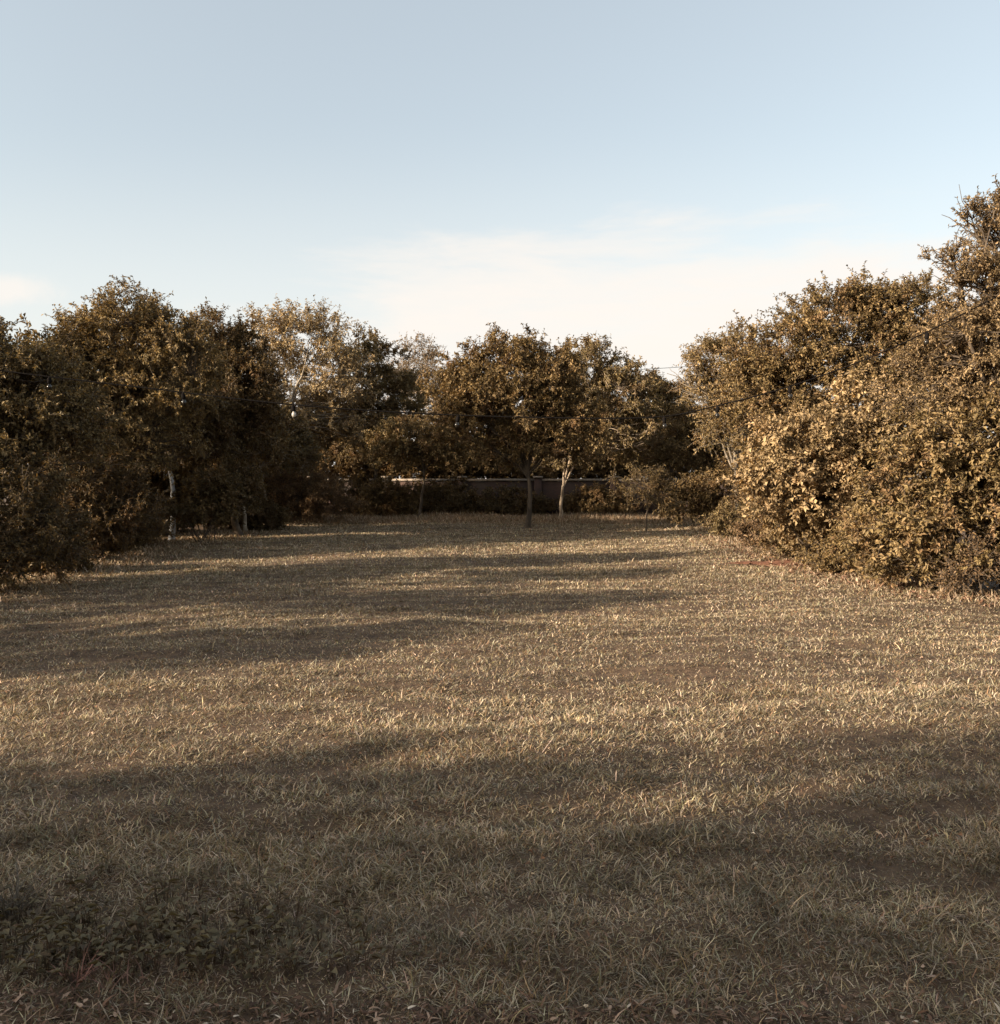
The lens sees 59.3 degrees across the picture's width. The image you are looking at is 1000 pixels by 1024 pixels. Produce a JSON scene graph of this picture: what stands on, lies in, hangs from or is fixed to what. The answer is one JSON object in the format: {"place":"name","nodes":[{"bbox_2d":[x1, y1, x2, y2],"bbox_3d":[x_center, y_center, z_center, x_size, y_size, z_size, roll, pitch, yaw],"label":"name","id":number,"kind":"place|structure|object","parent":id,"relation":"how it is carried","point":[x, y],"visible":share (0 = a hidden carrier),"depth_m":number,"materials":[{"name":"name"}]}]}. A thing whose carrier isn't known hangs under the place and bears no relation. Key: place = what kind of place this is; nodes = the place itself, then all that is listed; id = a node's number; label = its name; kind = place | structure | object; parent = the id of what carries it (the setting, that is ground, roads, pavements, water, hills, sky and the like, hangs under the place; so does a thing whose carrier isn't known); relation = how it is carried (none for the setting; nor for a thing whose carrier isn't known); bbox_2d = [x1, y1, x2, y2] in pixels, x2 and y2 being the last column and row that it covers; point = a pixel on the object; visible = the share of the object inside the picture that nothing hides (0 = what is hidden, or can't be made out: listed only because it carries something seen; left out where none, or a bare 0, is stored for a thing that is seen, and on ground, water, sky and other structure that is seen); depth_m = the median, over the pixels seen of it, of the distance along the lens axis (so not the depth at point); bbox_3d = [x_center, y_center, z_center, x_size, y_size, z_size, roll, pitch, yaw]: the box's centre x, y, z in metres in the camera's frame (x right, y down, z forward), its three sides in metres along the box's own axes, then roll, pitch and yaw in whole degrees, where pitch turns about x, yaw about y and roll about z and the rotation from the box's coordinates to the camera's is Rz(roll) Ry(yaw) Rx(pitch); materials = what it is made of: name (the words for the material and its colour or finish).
{"place":"outdoors","nodes":[
{"label":"outdoors","id":0,"kind":"place"},
{"bbox_2d":[281,365,702,376],"bbox_3d":[2.289,-5.799,32.830,31.000,1.469,0.018,0,2,0],"label":"overhead wire","id":1,"kind":"object","parent":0,"point":[435,375],"visible":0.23,"depth_m":32.84,"materials":[{"name":"black rubber"}]},
{"bbox_2d":[0,497,999,1023],"bbox_3d":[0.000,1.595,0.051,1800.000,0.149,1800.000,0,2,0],"label":"ground","id":2,"kind":"structure","parent":0,"point":[256,719],"depth_m":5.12,"materials":[{"name":"brown plant"}]},
{"bbox_2d":[0,849,76,919],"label":"grass tuft","id":3,"kind":"object","parent":2,"relation":"on","point":[17,889],"visible":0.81,"depth_m":3.32,"materials":[{"name":"plant"}]},
{"bbox_2d":[0,446,96,593],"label":"shrub","id":4,"kind":"object","parent":2,"relation":"on","point":[59,532],"visible":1,"depth_m":12.90,"materials":[{"name":"green plant"}]},
{"bbox_2d":[0,518,98,574],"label":"shrub","id":5,"kind":"object","parent":2,"relation":"on","point":[83,561],"visible":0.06,"depth_m":15.66,"materials":[{"name":"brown plant"}]},
{"bbox_2d":[0,315,128,573],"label":"broadleaf tree","id":6,"kind":"object","parent":2,"relation":"on","point":[42,416],"visible":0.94,"depth_m":13.86,"materials":[{"name":"green plant"}]},
{"bbox_2d":[0,297,996,428],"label":"bulb string","id":7,"kind":"object","parent":6,"relation":"hanging from","point":[457,420],"visible":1,"depth_m":13.30,"materials":[{"name":"black rubber"}]},
{"bbox_2d":[48,928,112,989],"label":"dry weed","id":8,"kind":"object","parent":2,"relation":"on","point":[81,975],"visible":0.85,"depth_m":2.83,"materials":[{"name":"brown plant"}]},
{"bbox_2d":[1,407,179,561],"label":"shrub","id":9,"kind":"object","parent":2,"relation":"on","point":[115,509],"visible":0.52,"depth_m":18.30,"materials":[{"name":"green plant"}]},
{"bbox_2d":[1,305,206,500],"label":"broadleaf tree","id":10,"kind":"object","parent":2,"relation":"on","point":[182,473],"visible":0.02,"depth_m":26.44,"materials":[{"name":"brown plant"}]},
{"bbox_2d":[73,941,143,995],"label":"dry weed","id":11,"kind":"object","parent":2,"relation":"on","point":[127,974],"visible":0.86,"depth_m":2.81,"materials":[{"name":"brown plant"}]},
{"bbox_2d":[89,519,138,554],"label":"shrub","id":12,"kind":"object","parent":2,"relation":"on","point":[112,549],"visible":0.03,"depth_m":19.73,"materials":[{"name":"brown plant"}]},
{"bbox_2d":[11,275,235,546],"bbox_3d":[-9.291,-2.346,20.911,5.898,6.690,4.184,0,2,0],"label":"broadleaf tree","id":13,"kind":"object","parent":2,"relation":"on","point":[159,337],"visible":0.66,"depth_m":20.36,"materials":[{"name":"green plant"}]},
{"bbox_2d":[67,457,181,516],"bbox_3d":[-11.272,-0.648,26.094,3.451,3.001,3.095,0,2,0],"label":"shrub","id":14,"kind":"object","parent":2,"relation":"on","point":[158,484],"visible":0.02,"depth_m":26.04,"materials":[{"name":"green plant"}]},
{"bbox_2d":[98,490,166,547],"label":"shrub","id":15,"kind":"object","parent":2,"relation":"on","point":[143,541],"visible":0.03,"depth_m":21.68,"materials":[{"name":"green plant"}]},
{"bbox_2d":[157,484,195,533],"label":"shrub","id":16,"kind":"object","parent":2,"relation":"on","point":[183,527],"visible":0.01,"depth_m":27.47,"materials":[{"name":"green plant"}]},
{"bbox_2d":[96,329,264,473],"bbox_3d":[-12.534,-3.084,32.476,8.417,7.440,6.018,0,2,0],"label":"broadleaf tree","id":17,"kind":"object","parent":2,"relation":"on","point":[211,463],"depth_m":32.07,"materials":[{"name":"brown plant"}]},
{"bbox_2d":[156,454,211,531],"bbox_3d":[-11.312,-0.758,28.903,4.122,3.050,3.087,0,2,0],"label":"shrub","id":18,"kind":"object","parent":2,"relation":"on","point":[179,484],"visible":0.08,"depth_m":28.54,"materials":[{"name":"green plant"}]},
{"bbox_2d":[124,371,252,541],"bbox_3d":[-9.217,-1.556,24.485,4.376,4.837,3.185,0,2,0],"label":"white trunk tree","id":19,"kind":"object","parent":2,"relation":"on","point":[214,431],"visible":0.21,"depth_m":24.38,"materials":[{"name":"green plant"}]},
{"bbox_2d":[0,829,403,983],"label":"broadleaf weeds","id":20,"kind":"object","parent":2,"relation":"on","point":[71,937],"visible":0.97,"depth_m":2.98,"materials":[{"name":"green plant"}]},
{"bbox_2d":[176,463,228,529],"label":"shrub","id":21,"kind":"object","parent":2,"relation":"on","point":[197,523],"visible":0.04,"depth_m":29.37,"materials":[{"name":"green plant"}]},
{"bbox_2d":[155,455,268,543],"bbox_3d":[-7.654,-0.339,23.837,2.352,2.507,3.500,1,2,36],"label":"shrub","id":22,"kind":"object","parent":2,"relation":"on","point":[224,495],"visible":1,"depth_m":23.33,"materials":[{"name":"green plant"}]},
{"bbox_2d":[168,296,298,535],"bbox_3d":[-8.275,-2.792,25.962,4.425,7.333,3.924,1,2,39],"label":"broadleaf tree","id":23,"kind":"object","parent":2,"relation":"on","point":[244,357],"visible":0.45,"depth_m":25.60,"materials":[{"name":"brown plant"}]},
{"bbox_2d":[200,459,279,524],"bbox_3d":[-10.910,-0.945,35.029,4.435,3.058,3.343,0,2,0],"label":"shrub","id":24,"kind":"object","parent":2,"relation":"on","point":[267,492],"visible":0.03,"depth_m":34.51,"materials":[{"name":"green plant"}]},
{"bbox_2d":[217,495,296,530],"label":"shrub","id":25,"kind":"object","parent":2,"relation":"on","point":[258,520],"visible":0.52,"depth_m":29.67,"materials":[{"name":"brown plant"}]},
{"bbox_2d":[212,384,302,469],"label":"broadleaf tree","id":26,"kind":"object","parent":2,"relation":"on","point":[214,464],"visible":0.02,"depth_m":50.82,"materials":[{"name":"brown plant"}]},
{"bbox_2d":[217,396,304,530],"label":"slender tree","id":27,"kind":"object","parent":2,"relation":"on","point":[279,433],"visible":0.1,"depth_m":29.31,"materials":[{"name":"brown plant"}]},
{"bbox_2d":[251,398,329,500],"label":"slender tree","id":28,"kind":"object","parent":2,"relation":"on","point":[298,439],"visible":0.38,"depth_m":31.22,"materials":[{"name":"green plant"}]},
{"bbox_2d":[263,463,326,518],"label":"shrub","id":29,"kind":"object","parent":2,"relation":"on","point":[293,485],"visible":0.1,"depth_m":36.44,"materials":[{"name":"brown plant"}]},
{"bbox_2d":[240,294,384,513],"bbox_3d":[-8.990,-4.659,39.995,7.471,10.201,5.220,0,2,0],"label":"sparse tree","id":30,"kind":"object","parent":2,"relation":"on","point":[284,325],"visible":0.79,"depth_m":39.31,"materials":[{"name":"green plant"}]},
{"bbox_2d":[264,449,370,523],"bbox_3d":[-7.635,-1.055,35.032,5.046,3.186,3.277,0,2,0],"label":"shrub","id":31,"kind":"object","parent":2,"relation":"on","point":[331,487],"visible":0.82,"depth_m":34.41,"materials":[{"name":"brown plant"}]},
{"bbox_2d":[290,388,381,470],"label":"broadleaf tree","id":32,"kind":"object","parent":2,"relation":"on","point":[337,430],"visible":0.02,"depth_m":52.70,"materials":[{"name":"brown plant"}]},
{"bbox_2d":[289,438,387,478],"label":"shrub","id":33,"kind":"object","parent":2,"relation":"on","point":[352,465],"visible":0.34,"depth_m":47.53,"materials":[{"name":"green plant"}]},
{"bbox_2d":[327,470,393,515],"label":"shrub","id":34,"kind":"object","parent":2,"relation":"on","point":[363,480],"visible":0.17,"depth_m":42.47,"materials":[{"name":"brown plant"}]},
{"bbox_2d":[305,320,433,479],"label":"broadleaf tree","id":35,"kind":"object","parent":2,"relation":"on","point":[389,382],"visible":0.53,"depth_m":41.95,"materials":[{"name":"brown plant"}]},
{"bbox_2d":[351,474,423,516],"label":"shrub","id":36,"kind":"object","parent":2,"relation":"on","point":[401,500],"visible":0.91,"depth_m":40.45,"materials":[{"name":"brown plant"}]},
{"bbox_2d":[357,411,487,515],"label":"broadleaf tree","id":37,"kind":"object","parent":2,"relation":"on","point":[392,443],"visible":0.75,"depth_m":37.52,"materials":[{"name":"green plant"}]},
{"bbox_2d":[372,441,472,478],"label":"shrub","id":38,"kind":"object","parent":2,"relation":"on","point":[440,472],"visible":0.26,"depth_m":47.51,"materials":[{"name":"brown plant"}]},
{"bbox_2d":[381,331,470,429],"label":"sparse tree","id":39,"kind":"object","parent":2,"relation":"on","point":[424,357],"visible":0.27,"depth_m":48.35,"materials":[{"name":"green plant"}]},
{"bbox_2d":[398,479,464,511],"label":"shrub","id":40,"kind":"object","parent":2,"relation":"on","point":[439,491],"visible":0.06,"depth_m":44.90,"materials":[{"name":"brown plant"}]},
{"bbox_2d":[415,475,495,514],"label":"shrub","id":41,"kind":"object","parent":2,"relation":"on","point":[454,500],"visible":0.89,"depth_m":43.55,"materials":[{"name":"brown plant"}]},
{"bbox_2d":[412,388,539,478],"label":"broadleaf tree","id":42,"kind":"object","parent":2,"relation":"on","point":[516,408],"visible":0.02,"depth_m":51.53,"materials":[{"name":"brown plant"}]},
{"bbox_2d":[425,444,545,478],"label":"shrub","id":43,"kind":"object","parent":2,"relation":"on","point":[479,472],"visible":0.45,"depth_m":47.64,"materials":[{"name":"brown plant"}]},
{"bbox_2d":[0,510,999,622],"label":"dry verge grass","id":44,"kind":"structure","parent":2,"relation":"on","point":[566,519],"depth_m":24.17,"materials":[{"name":"beige plant"}]},
{"bbox_2d":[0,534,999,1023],"bbox_3d":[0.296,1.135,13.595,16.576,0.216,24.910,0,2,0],"label":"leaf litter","id":45,"kind":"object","parent":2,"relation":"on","point":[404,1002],"visible":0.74,"depth_m":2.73,"materials":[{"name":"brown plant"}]},
{"bbox_2d":[468,480,558,514],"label":"shrub","id":46,"kind":"object","parent":2,"relation":"on","point":[508,503],"visible":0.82,"depth_m":44.69,"materials":[{"name":"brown plant"}]},
{"bbox_2d":[412,322,615,527],"bbox_3d":[0.494,-3.068,31.411,7.216,7.412,5.009,0,2,0],"label":"spreading tree","id":47,"kind":"object","parent":2,"relation":"on","point":[476,377],"visible":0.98,"depth_m":30.63,"materials":[{"name":"green plant"}]},
{"bbox_2d":[510,446,618,478],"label":"shrub","id":48,"kind":"object","parent":2,"relation":"on","point":[579,473],"visible":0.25,"depth_m":47.51,"materials":[{"name":"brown plant"}]},
{"bbox_2d":[269,476,919,513],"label":"boundary wall","id":49,"kind":"structure","parent":2,"relation":"on","point":[550,488],"depth_m":46.37,"materials":[{"name":"grey concrete"}]},
{"bbox_2d":[550,481,639,514],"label":"shrub","id":50,"kind":"object","parent":2,"relation":"on","point":[577,502],"visible":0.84,"depth_m":44.88,"materials":[{"name":"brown plant"}]},
{"bbox_2d":[523,332,681,517],"bbox_3d":[4.527,-3.686,38.633,7.503,8.266,5.046,0,2,0],"label":"pale trunk tree","id":51,"kind":"object","parent":2,"relation":"on","point":[608,383],"visible":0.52,"depth_m":37.59,"materials":[{"name":"green plant"}]},
{"bbox_2d":[591,447,690,478],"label":"shrub","id":52,"kind":"object","parent":2,"relation":"on","point":[623,472],"visible":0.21,"depth_m":47.71,"materials":[{"name":"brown plant"}]},
{"bbox_2d":[602,463,688,530],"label":"young tree","id":53,"kind":"object","parent":2,"relation":"on","point":[654,483],"visible":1,"depth_m":28.81,"materials":[{"name":"green plant"}]},
{"bbox_2d":[607,368,704,489],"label":"broadleaf tree","id":54,"kind":"object","parent":2,"relation":"on","point":[670,396],"visible":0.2,"depth_m":41.21,"materials":[{"name":"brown plant"}]},
{"bbox_2d":[633,392,773,518],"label":"broadleaf tree","id":55,"kind":"object","parent":2,"relation":"on","point":[680,452],"visible":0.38,"depth_m":34.18,"materials":[{"name":"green plant"}]},
{"bbox_2d":[652,453,756,527],"bbox_3d":[7.369,-0.714,30.685,4.095,2.798,3.212,2,3,45],"label":"shrub","id":56,"kind":"object","parent":2,"relation":"on","point":[702,490],"visible":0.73,"depth_m":30.27,"materials":[{"name":"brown plant"}]},
{"bbox_2d":[674,434,738,477],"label":"broadleaf tree","id":57,"kind":"object","parent":2,"relation":"on","point":[708,457],"visible":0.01,"depth_m":54.29,"materials":[{"name":"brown plant"}]},
{"bbox_2d":[666,318,772,516],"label":"sparse tree","id":58,"kind":"object","parent":2,"relation":"on","point":[693,355],"visible":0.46,"depth_m":28.93,"materials":[{"name":"green plant"}]},
{"bbox_2d":[698,496,789,537],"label":"shrub","id":59,"kind":"object","parent":2,"relation":"on","point":[721,523],"visible":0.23,"depth_m":24.92,"materials":[{"name":"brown plant"}]},
{"bbox_2d":[728,507,777,548],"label":"shrub","id":60,"kind":"object","parent":2,"relation":"on","point":[745,527],"visible":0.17,"depth_m":21.31,"materials":[{"name":"brown plant"}]},
{"bbox_2d":[723,560,806,566],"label":"soil","id":61,"kind":"structure","parent":2,"relation":"on","point":[776,562],"depth_m":17.45,"materials":[{"name":"brown soil"}]},
{"bbox_2d":[754,522,822,558],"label":"shrub","id":62,"kind":"object","parent":2,"relation":"on","point":[766,548],"visible":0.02,"depth_m":18.18,"materials":[{"name":"brown plant"}]},
{"bbox_2d":[741,384,864,449],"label":"broadleaf tree","id":63,"kind":"object","parent":2,"relation":"on","point":[818,394],"depth_m":53.28,"materials":[{"name":"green plant"}]},
{"bbox_2d":[711,361,938,565],"bbox_3d":[6.329,-0.880,16.915,4.707,4.123,3.235,0,2,0],"label":"broadleaf shrub","id":64,"kind":"object","parent":2,"relation":"on","point":[809,474],"visible":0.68,"depth_m":16.21,"materials":[{"name":"green plant"}]},
{"bbox_2d":[697,260,991,457],"bbox_3d":[8.688,-2.590,21.489,7.384,7.220,4.479,1,2,22],"label":"broadleaf tree","id":65,"kind":"object","parent":2,"relation":"on","point":[860,307],"visible":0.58,"depth_m":20.75,"materials":[{"name":"green plant"}]},
{"bbox_2d":[791,501,948,580],"bbox_3d":[6.528,0.480,15.244,1.696,1.458,2.917,-1,2,-35],"label":"broadleaf shrub","id":66,"kind":"object","parent":2,"relation":"on","point":[826,559],"visible":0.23,"depth_m":15.42,"materials":[{"name":"green plant"}]},
{"bbox_2d":[832,377,999,592],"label":"broadleaf shrub","id":67,"kind":"object","parent":2,"relation":"on","point":[954,491],"visible":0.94,"depth_m":12.90,"materials":[{"name":"green plant"}]},
{"bbox_2d":[861,173,999,585],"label":"feathery tree","id":68,"kind":"object","parent":2,"relation":"on","point":[976,360],"visible":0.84,"depth_m":13.36,"materials":[{"name":"green plant"}]},
{"bbox_2d":[919,533,999,599],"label":"shrub","id":69,"kind":"object","parent":2,"relation":"on","point":[968,573],"visible":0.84,"depth_m":12.35,"materials":[{"name":"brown plant"}]},
{"bbox_2d":[0,0,999,478],"label":"sky","id":70,"kind":"structure","parent":0,"point":[639,174],"materials":[{"name":"blue"}]}
]}

